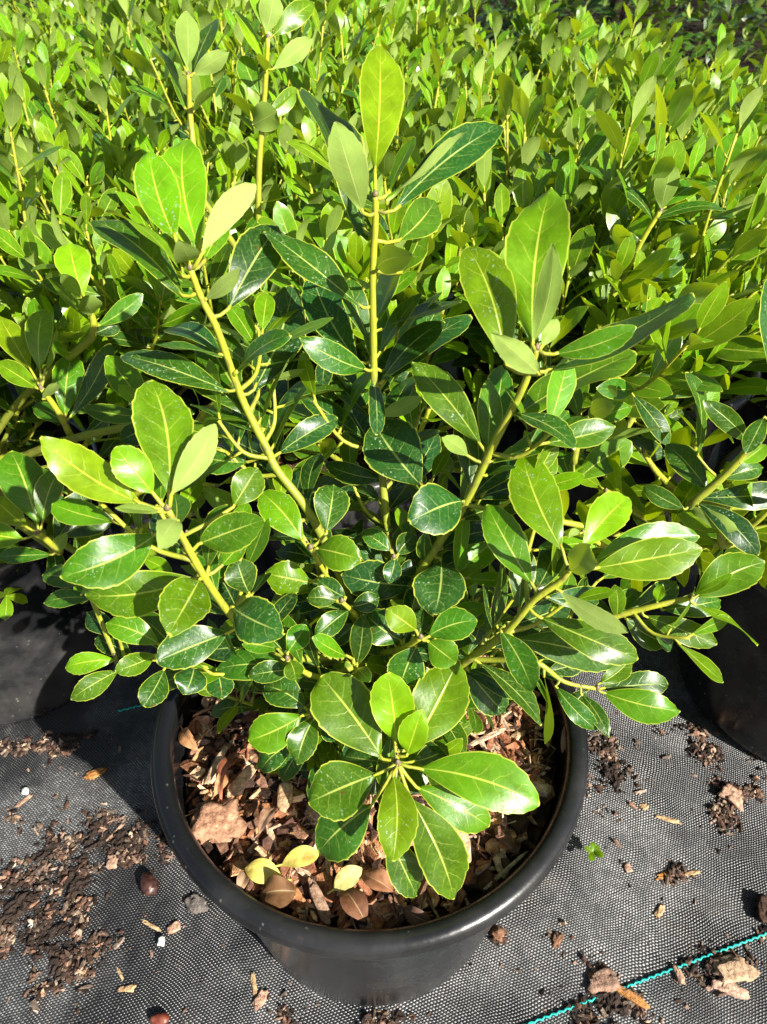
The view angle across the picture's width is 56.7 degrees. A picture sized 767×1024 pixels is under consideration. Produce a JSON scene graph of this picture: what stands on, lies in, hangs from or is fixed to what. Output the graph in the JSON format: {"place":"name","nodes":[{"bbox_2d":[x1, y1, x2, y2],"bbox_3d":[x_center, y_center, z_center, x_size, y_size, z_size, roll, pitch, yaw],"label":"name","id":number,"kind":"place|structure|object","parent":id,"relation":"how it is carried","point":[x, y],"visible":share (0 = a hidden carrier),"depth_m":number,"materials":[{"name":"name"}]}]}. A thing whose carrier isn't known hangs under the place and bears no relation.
{"place":"outdoors","nodes":[
{"label":"outdoors","id":0,"kind":"place"},
{"bbox_2d":[0,543,17,570],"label":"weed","id":1,"kind":"object","parent":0,"point":[3,549],"visible":0.19,"depth_m":0.59,"materials":[{"name":"green plant"}]},
{"bbox_2d":[11,0,766,108],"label":"ground","id":2,"kind":"structure","parent":0,"point":[695,27],"depth_m":4.54,"materials":[{"name":"plant"}]},
{"bbox_2d":[0,193,766,1023],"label":"ground cloth","id":3,"kind":"object","parent":2,"relation":"on","point":[596,903],"visible":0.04,"depth_m":0.62,"materials":[{"name":"fabric"}]},
{"bbox_2d":[14,793,32,807],"bbox_3d":[-0.346,0.278,0.684,0.014,0.001,0.015,0,41,0],"label":"wood sliver","id":4,"kind":"object","parent":3,"relation":"on","point":[21,802],"visible":1,"depth_m":0.68,"materials":[{"name":"beige wood"}]},
{"bbox_2d":[21,787,28,794],"bbox_3d":[-0.347,0.271,0.689,0.007,0.006,0.007,0,41,0],"label":"perlite grain","id":5,"kind":"object","parent":3,"relation":"on","point":[25,790],"visible":1,"depth_m":0.69},
{"bbox_2d":[0,403,115,725],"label":"plant pot","id":6,"kind":"object","parent":3,"relation":"on","point":[41,643],"visible":0.26,"depth_m":0.69,"materials":[{"name":"black plastic"}]},
{"bbox_2d":[0,587,27,619],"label":"weed","id":7,"kind":"object","parent":6,"relation":"in","point":[6,609],"visible":1,"depth_m":0.55,"materials":[{"name":"green plant"}]},
{"bbox_2d":[0,432,67,546],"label":"bark mulch","id":8,"kind":"object","parent":6,"relation":"in","point":[40,460],"visible":0.02,"depth_m":0.67,"materials":[{"name":"wood"}]},
{"bbox_2d":[0,171,238,603],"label":"holly shrub","id":9,"kind":"object","parent":6,"relation":"in","point":[32,488],"visible":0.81,"depth_m":0.51,"materials":[{"name":"green plant"}]},
{"bbox_2d":[83,767,106,779],"bbox_3d":[-0.286,0.260,0.705,0.024,0.003,0.010,-18,44,-19],"label":"bark flake","id":10,"kind":"object","parent":3,"relation":"on","point":[92,774],"visible":1,"depth_m":0.70,"materials":[{"name":"wood"}]},
{"bbox_2d":[0,346,214,521],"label":"plant pot","id":11,"kind":"object","parent":3,"relation":"on","point":[189,394],"visible":0.02,"depth_m":0.93,"materials":[{"name":"black plastic"}]},
{"bbox_2d":[0,52,252,316],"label":"holly shrub","id":12,"kind":"object","parent":11,"relation":"in","point":[108,144],"visible":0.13,"depth_m":0.73,"materials":[{"name":"green plant"}]},
{"bbox_2d":[105,854,117,869],"bbox_3d":[-0.245,0.315,0.641,0.012,0.004,0.014,-6,42,-7],"label":"bark flake","id":13,"kind":"object","parent":3,"relation":"on","point":[111,862],"visible":1,"depth_m":0.64,"materials":[{"name":"wood"}]},
{"bbox_2d":[105,822,124,840],"bbox_3d":[-0.250,0.298,0.661,0.004,0.002,0.023,22,46,23],"label":"wood sliver","id":14,"kind":"object","parent":3,"relation":"on","point":[115,831],"visible":1,"depth_m":0.66,"materials":[{"name":"beige wood"}]},
{"bbox_2d":[117,967,123,980],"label":"wood sliver","id":15,"kind":"object","parent":3,"relation":"on","point":[120,973],"visible":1,"depth_m":0.58,"materials":[{"name":"beige wood"}]},
{"bbox_2d":[117,984,136,992],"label":"wood sliver","id":16,"kind":"object","parent":3,"relation":"on","point":[130,988],"visible":1,"depth_m":0.57,"materials":[{"name":"beige wood"}]},
{"bbox_2d":[117,704,141,711],"bbox_3d":[-0.183,0.192,0.780,0.209,0.004,0.004,-11,43,-12],"label":"tracer thread","id":17,"kind":"object","parent":3,"relation":"on","point":[129,708],"visible":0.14,"depth_m":0.76},
{"bbox_2d":[140,871,158,896],"bbox_3d":[-0.206,0.326,0.622,0.016,0.012,0.021,-25,47,-25],"label":"seed pod","id":18,"kind":"object","parent":3,"relation":"on","point":[149,886],"visible":1,"depth_m":0.62,"materials":[{"name":"plant"}]},
{"bbox_2d":[141,919,160,931],"bbox_3d":[-0.197,0.351,0.603,0.020,0.001,0.010,0,41,0],"label":"wood sliver","id":19,"kind":"object","parent":3,"relation":"on","point":[149,924],"visible":1,"depth_m":0.60,"materials":[{"name":"beige wood"}]},
{"bbox_2d":[149,1012,169,1023],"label":"red seed","id":20,"kind":"object","parent":3,"relation":"on","point":[159,1018],"visible":1,"depth_m":0.55,"materials":[{"name":"plant"}]},
{"bbox_2d":[157,935,164,946],"bbox_3d":[-0.185,0.357,0.591,0.006,0.006,0.008,0,41,0],"label":"perlite grain","id":21,"kind":"object","parent":3,"relation":"on","point":[161,940],"visible":1,"depth_m":0.59},
{"bbox_2d":[166,920,180,933],"bbox_3d":[-0.177,0.351,0.601,0.012,0.003,0.009,-21,46,-22],"label":"bark flake","id":22,"kind":"object","parent":3,"relation":"on","point":[173,927],"visible":1,"depth_m":0.60,"materials":[{"name":"wood"}]},
{"bbox_2d":[182,892,208,913],"bbox_3d":[-0.163,0.339,0.614,0.025,0.005,0.015,20,45,21],"label":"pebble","id":23,"kind":"object","parent":3,"relation":"on","point":[193,903],"visible":1,"depth_m":0.61,"materials":[{"name":"stone"}]},
{"bbox_2d":[100,0,302,66],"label":"holly shrub","id":24,"kind":"object","parent":3,"relation":"on","point":[245,6],"visible":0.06,"depth_m":1.41,"materials":[{"name":"green plant"}]},
{"bbox_2d":[250,971,256,997],"bbox_3d":[-0.104,0.379,0.571,0.008,0.001,0.020,0,41,0],"label":"wood sliver","id":25,"kind":"object","parent":3,"relation":"on","point":[253,983],"visible":1,"depth_m":0.57,"materials":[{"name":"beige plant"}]},
{"bbox_2d":[251,988,268,1011],"bbox_3d":[-0.097,0.386,0.562,0.009,0.003,0.018,27,48,27],"label":"bark flake","id":26,"kind":"object","parent":3,"relation":"on","point":[258,1001],"visible":1,"depth_m":0.56,"materials":[{"name":"wood"}]},
{"bbox_2d":[204,360,469,587],"bbox_3d":[-0.050,-0.028,0.843,0.291,0.238,0.291,30,50,30],"label":"plant pot","id":27,"kind":"object","parent":3,"relation":"on","point":[266,560],"visible":0.06,"depth_m":0.72,"materials":[{"name":"black plastic"}]},
{"bbox_2d":[0,69,333,424],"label":"holly shrub","id":28,"kind":"object","parent":27,"relation":"in","point":[26,247],"visible":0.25,"depth_m":0.61,"materials":[{"name":"green plant"}]},
{"bbox_2d":[245,389,452,476],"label":"bark mulch","id":29,"kind":"object","parent":27,"relation":"in","point":[283,460],"visible":0.04,"depth_m":0.74,"materials":[{"name":"wood"}]},
{"bbox_2d":[31,0,517,489],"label":"holly shrub","id":30,"kind":"object","parent":29,"relation":"on","point":[328,229],"visible":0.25,"depth_m":0.57,"materials":[{"name":"green plant"}]},
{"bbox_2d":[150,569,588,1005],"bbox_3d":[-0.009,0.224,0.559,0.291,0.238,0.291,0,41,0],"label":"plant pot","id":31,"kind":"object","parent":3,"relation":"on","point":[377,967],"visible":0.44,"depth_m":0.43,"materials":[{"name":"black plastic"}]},
{"bbox_2d":[180,619,555,929],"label":"bark mulch","id":32,"kind":"object","parent":31,"relation":"in","point":[501,842],"visible":0.27,"depth_m":0.45,"materials":[{"name":"wood"}]},
{"bbox_2d":[178,725,197,750],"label":"dry leaf","id":33,"kind":"object","parent":32,"relation":"on","point":[186,738],"visible":1,"depth_m":0.47,"materials":[{"name":"plant"}]},
{"bbox_2d":[204,742,227,784],"bbox_3d":[-0.110,0.165,0.467,0.011,0.002,0.030,0,41,0],"label":"wood chip","id":34,"kind":"object","parent":32,"relation":"on","point":[220,755],"visible":1,"depth_m":0.47,"materials":[{"name":"brown wood"}]},
{"bbox_2d":[189,796,247,844],"bbox_3d":[-0.103,0.190,0.443,0.037,0.008,0.032,-8,42,-8],"label":"bark chunk","id":35,"kind":"object","parent":32,"relation":"on","point":[222,821],"visible":1,"depth_m":0.44,"materials":[{"name":"wood"}]},
{"bbox_2d":[210,773,228,800],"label":"dry leaf","id":36,"kind":"object","parent":32,"relation":"on","point":[226,780],"visible":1,"depth_m":0.45,"materials":[{"name":"plant"}]},
{"bbox_2d":[216,757,235,801],"bbox_3d":[-0.102,0.171,0.456,0.011,0.015,0.033,0,41,0],"label":"dry leaf","id":37,"kind":"object","parent":32,"relation":"on","point":[224,764],"visible":1,"depth_m":0.46,"materials":[{"name":"plant"}]},
{"bbox_2d":[226,764,255,797],"bbox_3d":[-0.092,0.174,0.460,0.009,0.003,0.026,22,46,23],"label":"wood chip","id":38,"kind":"object","parent":32,"relation":"on","point":[241,780],"visible":1,"depth_m":0.46,"materials":[{"name":"brown wood"}]},
{"bbox_2d":[237,871,249,889],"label":"dry leaf","id":39,"kind":"object","parent":32,"relation":"on","point":[243,878],"visible":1,"depth_m":0.41,"materials":[{"name":"plant"}]},
{"bbox_2d":[254,807,277,838],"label":"dry leaf","id":40,"kind":"object","parent":32,"relation":"on","point":[266,815],"visible":1,"depth_m":0.44,"materials":[{"name":"plant"}]},
{"bbox_2d":[245,858,291,883],"bbox_3d":[-0.067,0.209,0.413,0.028,0.008,0.013,0,41,0],"label":"fallen leaf","id":41,"kind":"object","parent":32,"relation":"on","point":[261,870],"visible":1,"depth_m":0.41,"materials":[{"name":"plant"}]},
{"bbox_2d":[251,875,296,908],"bbox_3d":[-0.063,0.216,0.403,0.026,0.017,0.016,0,41,0],"label":"dry leaf","id":42,"kind":"object","parent":32,"relation":"on","point":[277,892],"visible":1,"depth_m":0.40,"materials":[{"name":"plant"}]},
{"bbox_2d":[277,780,292,812],"bbox_3d":[-0.063,0.181,0.453,0.010,0.003,0.022,0,41,0],"label":"wood chip","id":43,"kind":"object","parent":32,"relation":"on","point":[284,795],"visible":0.95,"depth_m":0.45,"materials":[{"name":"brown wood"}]},
{"bbox_2d":[275,845,318,867],"bbox_3d":[-0.052,0.204,0.419,0.027,0.008,0.012,0,41,0],"label":"fallen leaf","id":44,"kind":"object","parent":32,"relation":"on","point":[302,855],"visible":1,"depth_m":0.42,"materials":[{"name":"plant"}]},
{"bbox_2d":[307,875,330,925],"bbox_3d":[-0.037,0.223,0.408,0.007,0.002,0.031,-20,45,-21],"label":"wood chip","id":45,"kind":"object","parent":32,"relation":"on","point":[319,903],"visible":1,"depth_m":0.41,"materials":[{"name":"brown wood"}]},
{"bbox_2d":[327,865,361,894],"bbox_3d":[-0.022,0.213,0.410,0.020,0.007,0.014,0,41,0],"label":"fallen leaf","id":46,"kind":"object","parent":32,"relation":"on","point":[347,877],"visible":1,"depth_m":0.41,"materials":[{"name":"plant"}]},
{"bbox_2d":[339,887,367,921],"bbox_3d":[-0.020,0.220,0.402,0.028,0.014,0.014,26,47,26],"label":"dry leaf","id":47,"kind":"object","parent":32,"relation":"on","point":[354,902],"visible":1,"depth_m":0.40,"materials":[{"name":"plant"}]},
{"bbox_2d":[361,868,392,891],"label":"dry leaf","id":48,"kind":"object","parent":32,"relation":"on","point":[377,879],"visible":0.97,"depth_m":0.41,"materials":[{"name":"plant"}]},
{"bbox_2d":[39,44,764,899],"bbox_3d":[0.014,0.018,0.365,0.374,0.401,0.245,16,44,17],"label":"holly shrub","id":49,"kind":"object","parent":32,"relation":"on","point":[381,676],"visible":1,"depth_m":0.35,"materials":[{"name":"green plant"}]},
{"bbox_2d":[396,903,430,924],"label":"dry leaf","id":50,"kind":"object","parent":32,"relation":"on","point":[413,915],"visible":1,"depth_m":0.39,"materials":[{"name":"plant"}]},
{"bbox_2d":[456,830,471,862],"bbox_3d":[0.048,0.202,0.430,0.010,0.003,0.022,0,41,0],"label":"wood chip","id":51,"kind":"object","parent":32,"relation":"on","point":[465,838],"visible":0.27,"depth_m":0.43,"materials":[{"name":"beige wood"}]},
{"bbox_2d":[467,726,506,745],"bbox_3d":[0.071,0.153,0.484,0.033,0.002,0.004,-19,45,-20],"label":"wood chip","id":52,"kind":"object","parent":32,"relation":"on","point":[487,736],"visible":1,"depth_m":0.48,"materials":[{"name":"beige wood"}]},
{"bbox_2d":[483,851,527,890],"bbox_3d":[0.073,0.211,0.420,0.038,0.001,0.002,-27,48,-27],"label":"wood chip","id":53,"kind":"object","parent":32,"relation":"on","point":[508,867],"visible":1,"depth_m":0.42,"materials":[{"name":"brown wood"}]},
{"bbox_2d":[561,726,565,752],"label":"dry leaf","id":54,"kind":"object","parent":31,"relation":"on","point":[563,743],"visible":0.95,"depth_m":0.47,"materials":[{"name":"plant"}]},
{"bbox_2d":[0,711,766,1023],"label":"soil crumbs","id":55,"kind":"object","parent":3,"relation":"on","point":[66,965],"visible":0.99,"depth_m":0.62,"materials":[{"name":"brown soil"}]},
{"bbox_2d":[655,870,667,879],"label":"wood sliver","id":56,"kind":"object","parent":55,"relation":"on","point":[664,874],"visible":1,"depth_m":0.63,"materials":[{"name":"orange plant"}]},
{"bbox_2d":[302,0,517,80],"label":"holly shrub","id":57,"kind":"object","parent":3,"relation":"on","point":[422,24],"visible":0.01,"depth_m":1.43,"materials":[{"name":"green plant"}]},
{"bbox_2d":[454,223,513,420],"bbox_3d":[0.240,-0.306,1.158,0.291,0.238,0.291,0,41,0],"label":"plant pot","id":58,"kind":"object","parent":3,"relation":"on","point":[485,367],"visible":0.01,"depth_m":1.15,"materials":[{"name":"black plastic"}]},
{"bbox_2d":[440,10,692,225],"bbox_3d":[0.268,-0.484,1.013,0.397,0.315,0.440,-14,49,-31],"label":"holly shrub","id":59,"kind":"object","parent":58,"relation":"in","point":[482,69],"visible":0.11,"depth_m":0.97,"materials":[{"name":"green plant"}]},
{"bbox_2d":[489,924,505,941],"bbox_3d":[0.095,0.353,0.595,0.014,0.010,0.011,29,49,29],"label":"bark lump","id":60,"kind":"object","parent":3,"relation":"on","point":[496,932],"visible":0.99,"depth_m":0.59,"materials":[{"name":"wood"}]},
{"bbox_2d":[552,931,563,948],"bbox_3d":[0.145,0.358,0.593,0.009,0.002,0.013,18,45,20],"label":"bark flake","id":61,"kind":"object","parent":3,"relation":"on","point":[556,941],"visible":1,"depth_m":0.59,"materials":[{"name":"wood"}]},
{"bbox_2d":[451,0,683,89],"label":"holly shrub","id":62,"kind":"object","parent":3,"relation":"on","point":[531,26],"visible":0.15,"depth_m":1.22,"materials":[{"name":"green plant"}]},
{"bbox_2d":[584,842,603,860],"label":"weed","id":63,"kind":"object","parent":3,"relation":"on","point":[594,849],"visible":1,"depth_m":0.64,"materials":[{"name":"green plant"}]},
{"bbox_2d":[587,967,621,993],"bbox_3d":[0.176,0.376,0.570,0.028,0.007,0.019,0,41,0],"label":"bark lump","id":64,"kind":"object","parent":3,"relation":"on","point":[604,979],"visible":1,"depth_m":0.57,"materials":[{"name":"wood"}]},
{"bbox_2d":[624,863,632,872],"bbox_3d":[0.219,0.319,0.637,0.007,0.002,0.009,0,41,0],"label":"bark flake","id":65,"kind":"object","parent":3,"relation":"on","point":[628,867],"visible":1,"depth_m":0.64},
{"bbox_2d":[616,985,649,1008],"bbox_3d":[0.195,0.383,0.563,0.032,0.004,0.007,23,47,24],"label":"wood sliver","id":66,"kind":"object","parent":3,"relation":"on","point":[635,998],"visible":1,"depth_m":0.56,"materials":[{"name":"brown wood"}]},
{"bbox_2d":[517,367,760,538],"bbox_3d":[0.300,-0.107,0.933,0.291,0.238,0.291,28,48,28],"label":"plant pot","id":67,"kind":"object","parent":3,"relation":"on","point":[641,474],"visible":0.06,"depth_m":0.83,"materials":[{"name":"black plastic"}]},
{"bbox_2d":[286,52,766,444],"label":"holly shrub","id":68,"kind":"object","parent":67,"relation":"in","point":[720,318],"visible":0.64,"depth_m":0.59,"materials":[{"name":"green plant"}]},
{"bbox_2d":[673,376,736,410],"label":"bark mulch","id":69,"kind":"object","parent":67,"relation":"in","point":[732,380],"visible":0.01,"depth_m":0.83,"materials":[{"name":"soil"}]},
{"bbox_2d":[491,98,766,479],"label":"holly shrub","id":70,"kind":"object","parent":69,"relation":"on","point":[594,463],"visible":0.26,"depth_m":0.59,"materials":[{"name":"green plant"}]},
{"bbox_2d":[638,803,648,809],"bbox_3d":[0.249,0.282,0.679,0.011,0.002,0.006,0,41,0],"label":"bark flake","id":71,"kind":"object","parent":3,"relation":"on","point":[645,806],"visible":1,"depth_m":0.68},
{"bbox_2d":[522,932,766,1023],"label":"tracer thread","id":72,"kind":"object","parent":3,"relation":"on","point":[650,976],"visible":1,"depth_m":0.57},
{"bbox_2d":[654,904,664,917],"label":"wood sliver","id":73,"kind":"object","parent":3,"relation":"on","point":[659,911],"visible":1,"depth_m":0.61,"materials":[{"name":"beige plant"}]},
{"bbox_2d":[655,815,681,823],"bbox_3d":[0.269,0.290,0.670,0.026,0.002,0.009,0,41,0],"label":"wood sliver","id":74,"kind":"object","parent":3,"relation":"on","point":[669,819],"visible":1,"depth_m":0.67,"materials":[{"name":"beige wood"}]},
{"bbox_2d":[672,964,685,984],"bbox_3d":[0.238,0.373,0.573,0.008,0.003,0.015,0,41,0],"label":"wood sliver","id":75,"kind":"object","parent":3,"relation":"on","point":[678,973],"visible":1,"depth_m":0.57,"materials":[{"name":"beige plant"}]},
{"bbox_2d":[683,870,700,875],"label":"wood sliver","id":76,"kind":"object","parent":3,"relation":"on","point":[692,872],"visible":1,"depth_m":0.63,"materials":[{"name":"beige plant"}]},
{"bbox_2d":[691,728,705,736],"bbox_3d":[0.327,0.230,0.738,0.015,0.002,0.008,22,46,23],"label":"bark flake","id":77,"kind":"object","parent":3,"relation":"on","point":[699,733],"visible":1,"depth_m":0.74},
{"bbox_2d":[679,435,766,759],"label":"plant pot","id":78,"kind":"object","parent":3,"relation":"on","point":[733,706],"visible":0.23,"depth_m":0.68,"materials":[{"name":"black plastic"}]},
{"bbox_2d":[743,467,766,517],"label":"bark mulch","id":79,"kind":"object","parent":78,"relation":"in","point":[762,476],"visible":0.03,"depth_m":0.72,"materials":[{"name":"soil"}]},
{"bbox_2d":[523,280,766,591],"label":"holly shrub","id":80,"kind":"object","parent":79,"relation":"on","point":[710,508],"visible":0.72,"depth_m":0.46,"materials":[{"name":"green plant"}]},
{"bbox_2d":[710,978,749,999],"bbox_3d":[0.276,0.379,0.565,0.029,0.005,0.010,15,44,16],"label":"wood sliver","id":81,"kind":"object","parent":3,"relation":"on","point":[734,990],"visible":1,"depth_m":0.56,"materials":[{"name":"brown wood"}]},
{"bbox_2d":[717,782,743,811],"bbox_3d":[0.338,0.274,0.684,0.027,0.009,0.022,33,51,31],"label":"bark lump","id":82,"kind":"object","parent":3,"relation":"on","point":[731,793],"visible":1,"depth_m":0.68,"materials":[{"name":"wood"}]},
{"bbox_2d":[712,954,760,986],"bbox_3d":[0.284,0.370,0.575,0.038,0.009,0.021,-6,42,-7],"label":"bark lump","id":83,"kind":"object","parent":3,"relation":"on","point":[730,968],"visible":1,"depth_m":0.57,"materials":[{"name":"wood"}]},
{"bbox_2d":[716,329,766,465],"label":"plant pot","id":84,"kind":"object","parent":3,"relation":"on","point":[749,412],"visible":0.09,"depth_m":0.93,"materials":[{"name":"black plastic"}]},
{"bbox_2d":[586,36,766,215],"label":"holly shrub","id":85,"kind":"object","parent":84,"relation":"in","point":[755,132],"visible":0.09,"depth_m":0.81,"materials":[{"name":"green plant"}]},
{"bbox_2d":[755,894,766,923],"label":"bark lump","id":86,"kind":"object","parent":3,"relation":"on","point":[761,904],"visible":1,"depth_m":0.61,"materials":[{"name":"wood"}]},
{"bbox_3d":[-0.080,-0.213,1.053,0.291,0.238,0.291,0,41,0],"label":"plant pot","id":87,"kind":"object","parent":3,"relation":"on","visible":0},
{"bbox_2d":[123,0,520,230],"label":"holly shrub","id":88,"kind":"object","parent":87,"relation":"in","point":[297,121],"visible":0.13,"depth_m":0.83,"materials":[{"name":"green plant"}]},
{"bbox_3d":[0.396,-0.393,1.257,0.291,0.238,0.291,0,41,0],"label":"plant pot","id":89,"kind":"object","parent":3,"relation":"on","visible":0},
{"bbox_2d":[535,23,766,133],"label":"holly shrub","id":90,"kind":"object","parent":89,"relation":"in","point":[582,54],"visible":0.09,"depth_m":1.01,"materials":[{"name":"green plant"}]},
{"bbox_3d":[-0.678,-0.571,1.457,0.291,0.238,0.291,0,41,0],"label":"plant pot","id":91,"kind":"object","parent":3,"relation":"on","visible":0},
{"bbox_2d":[0,0,122,120],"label":"holly shrub","id":92,"kind":"object","parent":91,"relation":"in","point":[50,24],"visible":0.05,"depth_m":1.25,"materials":[{"name":"green plant"}]},
{"bbox_2d":[0,0,148,123],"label":"holly shrub","id":93,"kind":"object","parent":91,"relation":"in","point":[41,16],"visible":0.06,"depth_m":1.41,"materials":[{"name":"green plant"}]},
{"bbox_3d":[-0.332,-0.588,1.477,0.291,0.238,0.291,0,41,0],"label":"plant pot","id":94,"kind":"object","parent":3,"relation":"on","visible":0},
{"bbox_2d":[70,0,303,127],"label":"holly shrub","id":95,"kind":"object","parent":94,"relation":"in","point":[118,9],"visible":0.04,"depth_m":1.22,"materials":[{"name":"green plant"}]},
{"bbox_2d":[8,0,766,145],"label":"undergrowth","id":96,"kind":"object","parent":2,"relation":"on","point":[741,12],"visible":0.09,"depth_m":3.30,"materials":[{"name":"green plant"}]},
{"bbox_2d":[2,0,37,17],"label":"holly shrub","id":97,"kind":"object","parent":96,"relation":"on","point":[22,2],"visible":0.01,"depth_m":1.82,"materials":[{"name":"green plant"}]},
{"bbox_2d":[1,0,148,35],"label":"holly shrub","id":98,"kind":"object","parent":96,"relation":"on","point":[46,4],"visible":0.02,"depth_m":1.63,"materials":[{"name":"green plant"}]},
{"bbox_2d":[202,0,264,67],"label":"holly shrub","id":99,"kind":"object","parent":96,"relation":"on","point":[252,17],"depth_m":1.76,"materials":[{"name":"green plant"}]},
{"bbox_2d":[387,0,482,48],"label":"holly shrub","id":100,"kind":"object","parent":96,"relation":"on","point":[451,3],"visible":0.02,"depth_m":1.69,"materials":[{"name":"green plant"}]},
{"bbox_2d":[454,0,469,40],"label":"tree","id":101,"kind":"object","parent":2,"relation":"on","point":[466,11],"visible":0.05,"depth_m":3.16,"materials":[{"name":"green plant"}]},
{"bbox_2d":[606,0,629,41],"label":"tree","id":102,"kind":"object","parent":2,"relation":"on","point":[621,14],"visible":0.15,"depth_m":3.65,"materials":[{"name":"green plant"}]},
{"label":"plant pot","id":103,"kind":"object","parent":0,"visible":0},
{"bbox_2d":[0,12,132,150],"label":"holly shrub","id":104,"kind":"object","parent":103,"relation":"in","point":[15,49],"visible":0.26,"depth_m":1.02,"materials":[{"name":"green plant"}]},
{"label":"plant pot","id":105,"kind":"object","parent":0,"visible":0},
{"bbox_2d":[55,0,342,165],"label":"holly shrub","id":106,"kind":"object","parent":105,"relation":"in","point":[101,69],"visible":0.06,"depth_m":1.01,"materials":[{"name":"green plant"}]},
{"bbox_2d":[269,0,548,201],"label":"holly shrub","id":107,"kind":"object","parent":105,"relation":"in","point":[447,69],"visible":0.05,"depth_m":1.01,"materials":[{"name":"green plant"}]},
{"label":"plant pot","id":108,"kind":"object","parent":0,"visible":0},
{"bbox_2d":[257,0,501,101],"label":"holly shrub","id":109,"kind":"object","parent":108,"relation":"in","point":[363,11],"visible":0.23,"depth_m":1.21,"materials":[{"name":"green plant"}]}
]}

